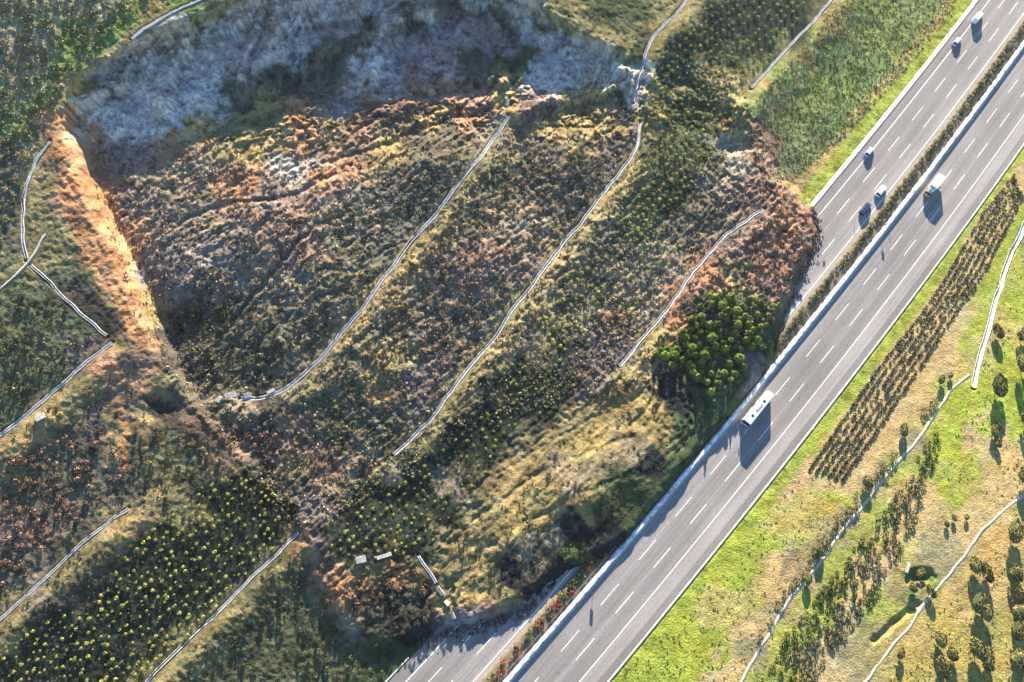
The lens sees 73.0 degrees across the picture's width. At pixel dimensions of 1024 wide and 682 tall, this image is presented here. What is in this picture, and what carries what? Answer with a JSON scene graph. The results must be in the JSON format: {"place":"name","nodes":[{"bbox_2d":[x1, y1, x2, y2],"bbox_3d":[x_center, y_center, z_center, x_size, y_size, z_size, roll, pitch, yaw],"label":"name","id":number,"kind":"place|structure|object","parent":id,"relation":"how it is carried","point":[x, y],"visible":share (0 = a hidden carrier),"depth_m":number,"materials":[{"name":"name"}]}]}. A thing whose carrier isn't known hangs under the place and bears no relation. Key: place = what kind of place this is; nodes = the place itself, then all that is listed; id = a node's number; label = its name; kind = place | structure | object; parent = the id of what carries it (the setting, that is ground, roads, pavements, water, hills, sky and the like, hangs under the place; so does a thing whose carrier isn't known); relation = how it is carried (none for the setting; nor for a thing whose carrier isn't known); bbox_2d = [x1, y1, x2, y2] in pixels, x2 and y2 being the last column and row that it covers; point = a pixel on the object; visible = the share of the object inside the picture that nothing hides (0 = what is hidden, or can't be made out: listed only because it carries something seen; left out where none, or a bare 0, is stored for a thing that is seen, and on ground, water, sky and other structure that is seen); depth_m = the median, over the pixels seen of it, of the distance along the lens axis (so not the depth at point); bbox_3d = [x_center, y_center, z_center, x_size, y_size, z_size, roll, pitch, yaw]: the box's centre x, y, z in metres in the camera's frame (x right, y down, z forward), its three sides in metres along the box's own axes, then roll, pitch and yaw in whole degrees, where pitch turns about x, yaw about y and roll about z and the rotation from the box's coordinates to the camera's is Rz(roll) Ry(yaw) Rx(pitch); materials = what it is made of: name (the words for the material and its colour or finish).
{"place":"outdoors","nodes":[
{"label":"outdoors","id":0,"kind":"place"},
{"bbox_2d":[0,233,46,288],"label":"path","id":1,"kind":"structure","parent":0,"point":[28,261],"depth_m":194.17,"materials":[{"name":"grey concrete"}]},
{"bbox_2d":[0,0,1023,681],"bbox_3d":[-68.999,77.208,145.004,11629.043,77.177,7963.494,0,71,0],"label":"ground","id":2,"kind":"structure","parent":0,"point":[192,76],"depth_m":201.82,"materials":[{"name":"green plant"}]},
{"bbox_2d":[21,141,50,258],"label":"drainage channel","id":3,"kind":"object","parent":2,"relation":"on","point":[26,188],"visible":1,"depth_m":197.65,"materials":[{"name":"concrete"}]},
{"bbox_2d":[34,412,45,421],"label":"concrete slab","id":4,"kind":"structure","parent":2,"relation":"on","point":[39,417],"depth_m":184.91,"materials":[{"name":"grey concrete"}]},
{"bbox_2d":[0,342,112,436],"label":"drainage channel","id":5,"kind":"object","parent":2,"relation":"on","point":[48,395],"visible":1,"depth_m":188.42,"materials":[{"name":"concrete"}]},
{"bbox_2d":[0,508,128,620],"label":"drainage channel","id":6,"kind":"object","parent":2,"relation":"on","point":[50,573],"visible":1,"depth_m":179.78,"materials":[{"name":"concrete"}]},
{"bbox_2d":[30,264,106,335],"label":"drainage channel","id":7,"kind":"object","parent":2,"relation":"on","point":[78,311],"visible":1,"depth_m":193.55,"materials":[{"name":"concrete"}]},
{"bbox_2d":[131,0,201,39],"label":"drainage channel","id":8,"kind":"object","parent":2,"relation":"on","point":[139,32],"visible":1,"depth_m":213.75,"materials":[{"name":"concrete"}]},
{"bbox_2d":[145,531,298,681],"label":"drainage channel","id":9,"kind":"object","parent":2,"relation":"on","point":[249,579],"visible":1,"depth_m":182.16,"materials":[{"name":"concrete"}]},
{"bbox_2d":[224,391,235,397],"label":"concrete slab","id":10,"kind":"structure","parent":2,"relation":"on","point":[232,394],"depth_m":195.46,"materials":[{"name":"grey concrete"}]},
{"bbox_2d":[355,555,365,563],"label":"concrete slab","id":11,"kind":"structure","parent":2,"relation":"on","point":[360,559],"depth_m":185.31,"materials":[{"name":"grey concrete"}]},
{"bbox_2d":[150,324,584,537],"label":"sapling","id":12,"kind":"object","parent":2,"relation":"on","point":[348,505],"visible":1,"depth_m":189.88,"materials":[{"name":"green plant"}]},
{"bbox_2d":[240,115,508,400],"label":"drainage channel","id":13,"kind":"object","parent":2,"relation":"on","point":[379,283],"visible":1,"depth_m":207.27,"materials":[{"name":"concrete"}]},
{"bbox_2d":[376,552,391,559],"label":"concrete slab","id":14,"kind":"structure","parent":2,"relation":"on","point":[384,556],"depth_m":186.05,"materials":[{"name":"grey concrete"}]},
{"bbox_2d":[0,68,802,681],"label":"dark weeds","id":15,"kind":"object","parent":2,"relation":"on","point":[240,272],"visible":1,"depth_m":195.03,"materials":[{"name":"green plant"}]},
{"bbox_2d":[0,68,804,528],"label":"olive weeds","id":16,"kind":"object","parent":2,"relation":"on","point":[418,288],"visible":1,"depth_m":208.34,"materials":[{"name":"green plant"}]},
{"bbox_2d":[0,0,806,527],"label":"dry weeds","id":17,"kind":"object","parent":2,"relation":"on","point":[6,58],"visible":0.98,"depth_m":208.11,"materials":[{"name":"brown plant"}]},
{"bbox_2d":[417,555,436,582],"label":"drainage channel","id":18,"kind":"object","parent":2,"relation":"on","point":[426,568],"visible":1,"depth_m":186.84,"materials":[{"name":"concrete"}]},
{"bbox_2d":[87,67,803,523],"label":"purple weeds","id":19,"kind":"object","parent":2,"relation":"on","point":[435,275],"visible":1,"depth_m":209.30,"materials":[{"name":"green plant"}]},
{"bbox_2d":[393,123,641,455],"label":"drainage channel","id":20,"kind":"object","parent":2,"relation":"on","point":[488,345],"visible":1,"depth_m":209.05,"materials":[{"name":"concrete"}]},
{"bbox_2d":[452,129,808,221],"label":"dry shrub","id":21,"kind":"object","parent":2,"relation":"on","point":[564,175],"visible":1,"depth_m":220.45,"materials":[{"name":"brown plant"}]},
{"bbox_2d":[632,0,687,101],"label":"drainage channel","id":22,"kind":"object","parent":2,"relation":"on","point":[665,23],"visible":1,"depth_m":235.09,"materials":[{"name":"concrete"}]},
{"bbox_2d":[661,351,669,360],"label":"pine tree","id":23,"kind":"object","parent":2,"relation":"on","point":[664,355],"visible":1,"depth_m":202.97,"materials":[{"name":"green plant"}]},
{"bbox_2d":[534,0,804,349],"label":"young shrubs","id":24,"kind":"object","parent":2,"relation":"on","point":[671,156],"visible":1,"depth_m":224.61,"materials":[{"name":"green plant"}]},
{"bbox_2d":[670,351,679,360],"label":"pine tree","id":25,"kind":"object","parent":2,"relation":"on","point":[674,356],"visible":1,"depth_m":202.76,"materials":[{"name":"green plant"}]},
{"bbox_2d":[677,356,686,365],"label":"pine tree","id":26,"kind":"object","parent":2,"relation":"on","point":[682,360],"visible":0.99,"depth_m":204.65,"materials":[{"name":"green plant"}]},
{"bbox_2d":[679,333,689,344],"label":"pine tree","id":27,"kind":"object","parent":2,"relation":"on","point":[684,336],"visible":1,"depth_m":206.13,"materials":[{"name":"green plant"}]},
{"bbox_2d":[619,208,763,366],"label":"drainage channel","id":28,"kind":"object","parent":2,"relation":"on","point":[655,323],"visible":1,"depth_m":213.82,"materials":[{"name":"concrete"}]},
{"bbox_2d":[687,343,696,351],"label":"pine tree","id":29,"kind":"object","parent":2,"relation":"on","point":[690,348],"visible":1,"depth_m":203.96,"materials":[{"name":"green plant"}]},
{"bbox_2d":[693,372,702,381],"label":"pine tree","id":30,"kind":"object","parent":2,"relation":"on","point":[697,377],"visible":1,"depth_m":202.56,"materials":[{"name":"green plant"}]},
{"bbox_2d":[696,359,704,367],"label":"pine tree","id":31,"kind":"object","parent":2,"relation":"on","point":[700,363],"visible":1,"depth_m":204.09,"materials":[{"name":"green plant"}]},
{"bbox_2d":[699,350,710,360],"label":"pine tree","id":32,"kind":"object","parent":2,"relation":"on","point":[704,353],"visible":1,"depth_m":202.96,"materials":[{"name":"green plant"}]},
{"bbox_2d":[705,320,715,331],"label":"pine tree","id":33,"kind":"object","parent":2,"relation":"on","point":[709,324],"visible":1,"depth_m":207.15,"materials":[{"name":"green plant"}]},
{"bbox_2d":[707,332,717,342],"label":"pine tree","id":34,"kind":"object","parent":2,"relation":"on","point":[714,336],"visible":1,"depth_m":203.99,"materials":[{"name":"green plant"}]},
{"bbox_2d":[711,342,719,351],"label":"pine tree","id":35,"kind":"object","parent":2,"relation":"on","point":[715,345],"visible":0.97,"depth_m":205.38,"materials":[{"name":"green plant"}]},
{"bbox_2d":[717,301,726,309],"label":"pine tree","id":36,"kind":"object","parent":2,"relation":"on","point":[723,307],"visible":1,"depth_m":207.70,"materials":[{"name":"green plant"}]},
{"bbox_2d":[719,313,728,322],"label":"pine tree","id":37,"kind":"object","parent":2,"relation":"on","point":[723,316],"visible":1,"depth_m":207.86,"materials":[{"name":"green plant"}]},
{"bbox_2d":[718,345,730,353],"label":"pine tree","id":38,"kind":"object","parent":2,"relation":"on","point":[724,349],"visible":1,"depth_m":205.41,"materials":[{"name":"green plant"}]},
{"bbox_2d":[723,359,734,369],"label":"pine tree","id":39,"kind":"object","parent":2,"relation":"on","point":[728,363],"visible":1,"depth_m":204.53,"materials":[{"name":"green plant"}]},
{"bbox_2d":[732,305,741,315],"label":"pine tree","id":40,"kind":"object","parent":2,"relation":"on","point":[738,311],"visible":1,"depth_m":207.29,"materials":[{"name":"green plant"}]},
{"bbox_2d":[733,320,741,328],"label":"pine tree","id":41,"kind":"object","parent":2,"relation":"on","point":[739,324],"visible":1,"depth_m":206.27,"materials":[{"name":"green plant"}]},
{"bbox_2d":[733,353,744,362],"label":"pine tree","id":42,"kind":"object","parent":2,"relation":"on","point":[737,358],"visible":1,"depth_m":203.91,"materials":[{"name":"green plant"}]},
{"bbox_2d":[743,329,754,338],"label":"pine tree","id":43,"kind":"object","parent":2,"relation":"on","point":[749,332],"visible":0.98,"depth_m":206.94,"materials":[{"name":"green plant"}]},
{"bbox_2d":[752,335,762,344],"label":"pine tree","id":44,"kind":"object","parent":2,"relation":"on","point":[754,339],"visible":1,"depth_m":207.14,"materials":[{"name":"green plant"}]},
{"bbox_2d":[750,0,831,87],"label":"drainage channel","id":45,"kind":"object","parent":2,"relation":"on","point":[788,47],"visible":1,"depth_m":242.17,"materials":[{"name":"concrete"}]},
{"bbox_2d":[803,572,812,584],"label":"olive tree","id":46,"kind":"object","parent":2,"relation":"on","point":[807,577],"visible":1,"depth_m":187.31,"materials":[{"name":"green plant"}]},
{"bbox_2d":[607,144,1023,681],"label":"kerb","id":47,"kind":"structure","parent":2,"relation":"on","point":[760,494],"depth_m":202.13,"materials":[{"name":"concrete"}]},
{"bbox_2d":[816,541,825,556],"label":"olive tree","id":48,"kind":"object","parent":2,"relation":"on","point":[820,545],"visible":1,"depth_m":189.54,"materials":[{"name":"green plant"}]},
{"bbox_2d":[756,0,956,177],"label":"field weeds","id":49,"kind":"object","parent":2,"relation":"on","point":[933,21],"visible":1,"depth_m":241.77,"materials":[{"name":"green plant"}]},
{"bbox_2d":[862,475,873,488],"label":"olive tree","id":50,"kind":"object","parent":2,"relation":"on","point":[867,481],"visible":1,"depth_m":195.50,"materials":[{"name":"green plant"}]},
{"bbox_2d":[811,0,977,206],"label":"gutter","id":51,"kind":"object","parent":2,"relation":"on","point":[886,114],"visible":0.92,"depth_m":239.34,"materials":[{"name":"concrete"}]},
{"bbox_2d":[897,647,904,659],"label":"olive tree","id":52,"kind":"object","parent":2,"relation":"on","point":[900,651],"visible":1,"depth_m":180.98,"materials":[{"name":"green plant"}]},
{"bbox_2d":[900,422,908,436],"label":"olive tree","id":53,"kind":"object","parent":2,"relation":"on","point":[904,432],"visible":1,"depth_m":200.60,"materials":[{"name":"green plant"}]},
{"bbox_2d":[909,581,917,592],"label":"olive tree","id":54,"kind":"object","parent":2,"relation":"on","point":[913,587],"visible":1,"depth_m":186.32,"materials":[{"name":"green plant"}]},
{"bbox_2d":[917,567,926,578],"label":"olive tree","id":55,"kind":"object","parent":2,"relation":"on","point":[923,574],"visible":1,"depth_m":188.26,"materials":[{"name":"green plant"}]},
{"bbox_2d":[925,583,937,597],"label":"olive tree","id":56,"kind":"object","parent":2,"relation":"on","point":[934,594],"visible":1,"depth_m":185.74,"materials":[{"name":"green plant"}]},
{"bbox_2d":[935,630,947,648],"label":"olive tree","id":57,"kind":"object","parent":2,"relation":"on","point":[942,642],"visible":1,"depth_m":181.18,"materials":[{"name":"green plant"}]},
{"bbox_2d":[936,655,951,678],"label":"olive tree","id":58,"kind":"object","parent":2,"relation":"on","point":[945,673],"visible":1,"depth_m":178.81,"materials":[{"name":"green plant"}]},
{"bbox_2d":[946,645,958,661],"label":"olive tree","id":59,"kind":"object","parent":2,"relation":"on","point":[951,654],"visible":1,"depth_m":180.09,"materials":[{"name":"green plant"}]},
{"bbox_2d":[902,174,1023,340],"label":"hedge shrub","id":60,"kind":"object","parent":2,"relation":"on","point":[975,261],"visible":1,"depth_m":219.56,"materials":[{"name":"brown plant"}]},
{"bbox_2d":[969,555,982,574],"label":"olive tree","id":61,"kind":"object","parent":2,"relation":"on","point":[977,567],"visible":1,"depth_m":186.81,"materials":[{"name":"green plant"}]},
{"bbox_2d":[969,636,985,659],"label":"olive tree","id":62,"kind":"object","parent":2,"relation":"on","point":[980,650],"visible":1,"depth_m":179.57,"materials":[{"name":"green plant"}]},
{"bbox_2d":[973,592,986,613],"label":"olive tree","id":63,"kind":"object","parent":2,"relation":"on","point":[978,600],"visible":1,"depth_m":183.43,"materials":[{"name":"green plant"}]},
{"bbox_2d":[980,602,993,621],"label":"olive tree","id":64,"kind":"object","parent":2,"relation":"on","point":[988,615],"visible":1,"depth_m":182.41,"materials":[{"name":"green plant"}]},
{"bbox_2d":[981,562,994,582],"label":"olive tree","id":65,"kind":"object","parent":2,"relation":"on","point":[990,578],"visible":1,"depth_m":186.27,"materials":[{"name":"green plant"}]},
{"bbox_2d":[981,646,995,671],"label":"olive tree","id":66,"kind":"object","parent":2,"relation":"on","point":[988,665],"visible":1,"depth_m":178.65,"materials":[{"name":"green plant"}]},
{"bbox_2d":[991,424,998,436],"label":"olive tree","id":67,"kind":"object","parent":2,"relation":"on","point":[994,430],"visible":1,"depth_m":199.88,"materials":[{"name":"green plant"}]},
{"bbox_2d":[971,220,1023,387],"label":"drainage channel","id":68,"kind":"object","parent":2,"relation":"on","point":[999,290],"visible":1,"depth_m":214.96,"materials":[{"name":"concrete"}]},
{"bbox_2d":[992,323,1004,338],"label":"olive tree","id":69,"kind":"object","parent":2,"relation":"on","point":[998,328],"visible":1,"depth_m":209.97,"materials":[{"name":"green plant"}]},
{"bbox_2d":[994,436,1002,447],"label":"olive tree","id":70,"kind":"object","parent":2,"relation":"on","point":[999,444],"visible":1,"depth_m":198.97,"materials":[{"name":"green plant"}]},
{"bbox_2d":[992,372,1008,397],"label":"olive tree","id":71,"kind":"object","parent":2,"relation":"on","point":[998,384],"visible":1,"depth_m":202.69,"materials":[{"name":"green plant"}]},
{"bbox_2d":[1008,518,1023,543],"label":"olive tree","id":72,"kind":"object","parent":2,"relation":"on","point":[1015,526],"visible":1,"depth_m":188.68,"materials":[{"name":"green plant"}]},
{"bbox_2d":[1008,563,1023,582],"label":"olive tree","id":73,"kind":"object","parent":2,"relation":"on","point":[1013,570],"visible":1,"depth_m":185.71,"materials":[{"name":"green plant"}]},
{"bbox_2d":[1009,648,1023,669],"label":"olive tree","id":74,"kind":"object","parent":2,"relation":"on","point":[1015,659],"visible":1,"depth_m":178.48,"materials":[{"name":"green plant"}]},
{"bbox_2d":[1012,620,1023,641],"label":"olive tree","id":75,"kind":"object","parent":2,"relation":"on","point":[1018,632],"visible":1,"depth_m":180.92,"materials":[{"name":"green plant"}]},
{"bbox_2d":[1012,603,1023,619],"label":"olive tree","id":76,"kind":"object","parent":2,"relation":"on","point":[1018,608],"visible":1,"depth_m":182.67,"materials":[{"name":"green plant"}]},
{"bbox_2d":[1013,585,1023,603],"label":"olive tree","id":77,"kind":"object","parent":2,"relation":"on","point":[1017,590],"visible":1,"depth_m":184.36,"materials":[{"name":"green plant"}]},
{"bbox_2d":[1016,352,1023,371],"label":"olive tree","id":78,"kind":"object","parent":2,"relation":"on","point":[1020,360],"visible":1,"depth_m":205.01,"materials":[{"name":"green plant"}]},
{"bbox_2d":[1017,327,1023,340],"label":"olive tree","id":79,"kind":"object","parent":2,"relation":"on","point":[1020,332],"visible":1,"depth_m":209.25,"materials":[{"name":"green plant"}]},
{"bbox_2d":[1018,465,1023,482],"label":"olive tree","id":80,"kind":"object","parent":2,"relation":"on","point":[1021,474],"visible":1,"depth_m":194.46,"materials":[{"name":"green plant"}]},
{"bbox_2d":[389,0,1023,681],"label":"road","id":81,"kind":"structure","parent":0,"point":[463,658],"depth_m":230.27,"materials":[{"name":"grey asphalt"}]},
{"bbox_2d":[417,206,824,649],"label":"soil clods","id":82,"kind":"object","parent":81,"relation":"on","point":[534,601],"visible":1,"depth_m":185.77,"materials":[{"name":"brown soil"}]},
{"bbox_2d":[406,1,988,681],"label":"road marking","id":83,"kind":"object","parent":81,"relation":"on","point":[816,217],"visible":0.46,"depth_m":231.96,"materials":[{"name":"paint"}]},
{"bbox_2d":[428,0,1003,681],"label":"lane marking","id":84,"kind":"object","parent":81,"relation":"on","point":[820,234],"visible":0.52,"depth_m":231.01,"materials":[{"name":"paint"}]},
{"bbox_2d":[452,2,1017,681],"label":"lane marking","id":85,"kind":"object","parent":81,"relation":"on","point":[826,248],"visible":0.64,"depth_m":229.89,"materials":[{"name":"paint"}]},
{"bbox_2d":[473,13,1023,681],"bbox_3d":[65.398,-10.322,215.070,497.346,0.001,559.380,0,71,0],"label":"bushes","id":86,"kind":"object","parent":81,"relation":"on","point":[785,319],"visible":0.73,"depth_m":221.84,"materials":[{"name":"plant"}]},
{"bbox_2d":[478,18,1023,681],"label":"median strip","id":87,"kind":"object","parent":81,"relation":"on","point":[782,346],"visible":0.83,"depth_m":217.78,"materials":[{"name":"soil"}]},
{"bbox_2d":[500,550,612,678],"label":"guard rail","id":88,"kind":"object","parent":87,"relation":"on","point":[557,613],"visible":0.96,"depth_m":185.50,"materials":[{"name":"metal"}]},
{"bbox_2d":[502,40,1023,681],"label":"median barrier","id":89,"kind":"object","parent":87,"relation":"on","point":[734,414],"visible":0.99,"depth_m":205.42,"materials":[{"name":"concrete"}]},
{"bbox_2d":[859,202,871,215],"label":"car","id":90,"kind":"object","parent":81,"relation":"on","point":[866,207],"visible":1,"depth_m":224.90,"materials":[{"name":"blue paint"}]},
{"bbox_2d":[864,147,873,157],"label":"car","id":91,"kind":"object","parent":81,"relation":"on","point":[868,152],"visible":1,"depth_m":232.01,"materials":[{"name":"silver metal"}]},
{"bbox_2d":[874,185,886,197],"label":"car","id":92,"kind":"object","parent":81,"relation":"on","point":[880,191],"visible":1,"depth_m":227.07,"materials":[{"name":"white paint"}]},
{"bbox_2d":[971,11,983,23],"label":"van","id":93,"kind":"object","parent":81,"relation":"on","point":[977,17],"visible":1,"depth_m":249.70,"materials":[{"name":"white paint"}]},
{"bbox_2d":[741,390,773,426],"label":"coach","id":94,"kind":"object","parent":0,"point":[756,409],"visible":1,"depth_m":201.21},
{"bbox_2d":[510,48,1023,681],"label":"road","id":95,"kind":"structure","parent":0,"point":[670,530],"depth_m":203.86,"materials":[{"name":"grey asphalt"}]},
{"bbox_2d":[511,49,1023,681],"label":"road marking","id":96,"kind":"object","parent":95,"relation":"on","point":[761,387],"visible":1,"depth_m":206.83,"materials":[{"name":"paint"}]},
{"bbox_2d":[535,80,1017,681],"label":"lane marking","id":97,"kind":"object","parent":95,"relation":"on","point":[775,394],"visible":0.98,"depth_m":203.85,"materials":[{"name":"paint"}]},
{"bbox_2d":[576,93,1023,659],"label":"lane marking","id":98,"kind":"object","parent":95,"relation":"on","point":[792,397],"visible":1,"depth_m":205.68,"materials":[{"name":"paint"}]},
{"bbox_2d":[579,115,1023,681],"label":"road marking","id":99,"kind":"object","parent":95,"relation":"on","point":[797,415],"visible":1,"depth_m":202.93,"materials":[{"name":"paint"}]},
{"bbox_2d":[924,173,945,196],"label":"box truck","id":100,"kind":"object","parent":95,"relation":"on","point":[936,182],"visible":1,"depth_m":226.05,"materials":[{"name":"white paint"}]},
{"bbox_2d":[740,374,970,681],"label":"path","id":101,"kind":"structure","parent":0,"point":[835,540],"depth_m":193.89,"materials":[{"name":"concrete"}]},
{"bbox_2d":[864,494,1023,681],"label":"path","id":102,"kind":"structure","parent":0,"point":[921,607],"depth_m":188.06,"materials":[{"name":"concrete"}]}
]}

